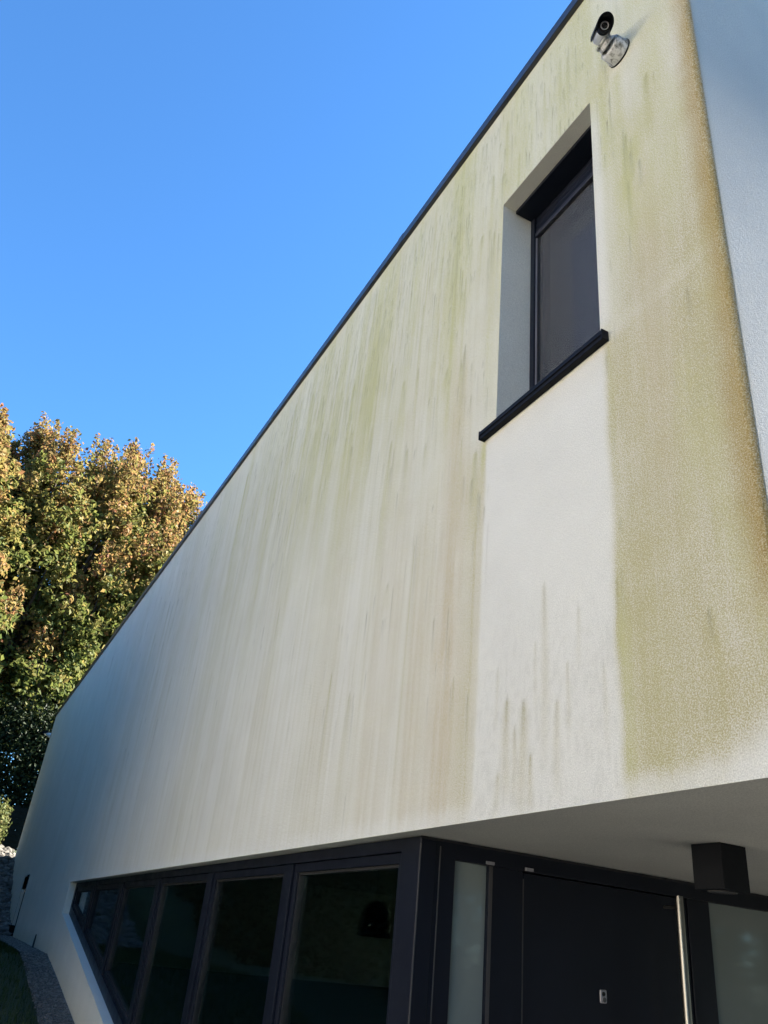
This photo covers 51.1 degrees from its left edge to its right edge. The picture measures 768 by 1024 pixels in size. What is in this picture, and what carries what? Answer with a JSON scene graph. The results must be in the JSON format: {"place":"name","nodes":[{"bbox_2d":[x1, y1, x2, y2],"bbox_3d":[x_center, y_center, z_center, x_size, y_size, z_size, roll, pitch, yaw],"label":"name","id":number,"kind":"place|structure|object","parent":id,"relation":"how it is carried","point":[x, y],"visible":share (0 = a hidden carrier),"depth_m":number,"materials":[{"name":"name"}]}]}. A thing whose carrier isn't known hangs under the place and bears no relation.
{"place":"outdoors","nodes":[
{"label":"outdoors","id":0,"kind":"place"},
{"bbox_2d":[0,850,38,1023],"bbox_3d":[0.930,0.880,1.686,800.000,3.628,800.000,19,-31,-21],"label":"ground","id":1,"kind":"structure","parent":0,"point":[28,1001],"depth_m":8.66,"materials":[{"name":"green plant"}]},
{"bbox_2d":[0,795,13,843],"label":"shrub","id":2,"kind":"object","parent":1,"relation":"on","point":[3,817],"visible":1,"depth_m":21.20,"materials":[{"name":"green plant"}]},
{"bbox_2d":[0,844,15,935],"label":"stone bank","id":3,"kind":"structure","parent":1,"relation":"on","point":[7,859],"depth_m":17.40,"materials":[{"name":"grey stone"}]},
{"bbox_2d":[0,805,28,850],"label":"fence","id":4,"kind":"object","parent":1,"relation":"on","point":[12,831],"visible":0.14,"depth_m":22.77,"materials":[{"name":"plant"}]},
{"bbox_2d":[0,403,30,672],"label":"maple tree","id":5,"kind":"object","parent":1,"relation":"on","point":[6,473],"visible":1,"depth_m":26.11,"materials":[{"name":"green plant"}]},
{"bbox_2d":[0,683,59,848],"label":"evergreen hedge","id":6,"kind":"object","parent":1,"relation":"on","point":[16,734],"visible":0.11,"depth_m":24.37,"materials":[{"name":"green plant"}]},
{"bbox_2d":[0,885,74,1023],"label":"gravel strip","id":7,"kind":"object","parent":1,"relation":"on","point":[63,1001],"visible":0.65,"depth_m":8.65,"materials":[{"name":"grey gravel"}]},
{"bbox_2d":[0,934,73,1023],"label":"pebbles","id":8,"kind":"object","parent":7,"relation":"on","point":[21,947],"visible":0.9,"depth_m":9.04,"materials":[{"name":"gravel"}]},
{"bbox_2d":[0,411,155,785],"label":"maple tree","id":9,"kind":"object","parent":1,"relation":"on","point":[54,538],"visible":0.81,"depth_m":28.60,"materials":[{"name":"green plant"}]},
{"bbox_2d":[2,437,207,783],"bbox_3d":[-11.015,4.964,32.228,8.844,18.287,9.150,19,-31,-21],"label":"maple tree","id":10,"kind":"object","parent":1,"relation":"on","point":[151,550],"visible":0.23,"depth_m":33.29,"materials":[{"name":"green plant"}]},
{"bbox_2d":[0,0,571,795],"label":"sky","id":11,"kind":"structure","parent":0,"point":[195,195],"materials":[{"name":"blue"}]},
{"bbox_2d":[9,0,767,1023],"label":"house","id":12,"kind":"structure","parent":0,"point":[425,678],"depth_m":3.71,"materials":[{"name":"paint"}]},
{"bbox_2d":[9,874,29,936],"bbox_3d":[-6.905,7.473,15.142,0.120,1.160,0.833,19,-31,-21],"label":"service door","id":13,"kind":"structure","parent":12,"relation":"in","point":[11,927],"depth_m":15.04,"materials":[{"name":"paint"}]},
{"bbox_2d":[42,731,51,737],"bbox_3d":[-8.517,5.587,20.244,0.252,0.162,0.139,19,-31,-21],"label":"security camera","id":14,"kind":"object","parent":12,"relation":"attached to","point":[47,733],"visible":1,"depth_m":20.23,"materials":[{"name":"white plastic"}]},
{"bbox_2d":[478,125,608,441],"bbox_3d":[0.853,-1.120,3.847,0.322,1.528,0.854,19,-31,-21],"label":"window","id":15,"kind":"structure","parent":12,"relation":"in","point":[565,330],"depth_m":4.06,"materials":[{"name":"paint"}]},
{"bbox_2d":[521,873,694,1023],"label":"front door","id":16,"kind":"structure","parent":12,"relation":"in","point":[592,954],"depth_m":3.57,"materials":[{"name":"paint"}]},
{"bbox_2d":[590,11,629,67],"bbox_3d":[1.028,-2.191,3.693,0.193,0.170,0.188,19,-31,-21],"label":"security camera","id":17,"kind":"object","parent":12,"relation":"attached to","point":[612,49],"visible":1,"depth_m":3.68,"materials":[{"name":"white plastic"}]},
{"bbox_2d":[691,842,749,893],"bbox_3d":[1.190,1.264,2.846,0.125,0.153,0.133,19,-31,-21],"label":"porch light","id":18,"kind":"object","parent":12,"relation":"attached to","point":[720,868],"visible":1,"depth_m":2.81,"materials":[{"name":"black metal"}]}
]}

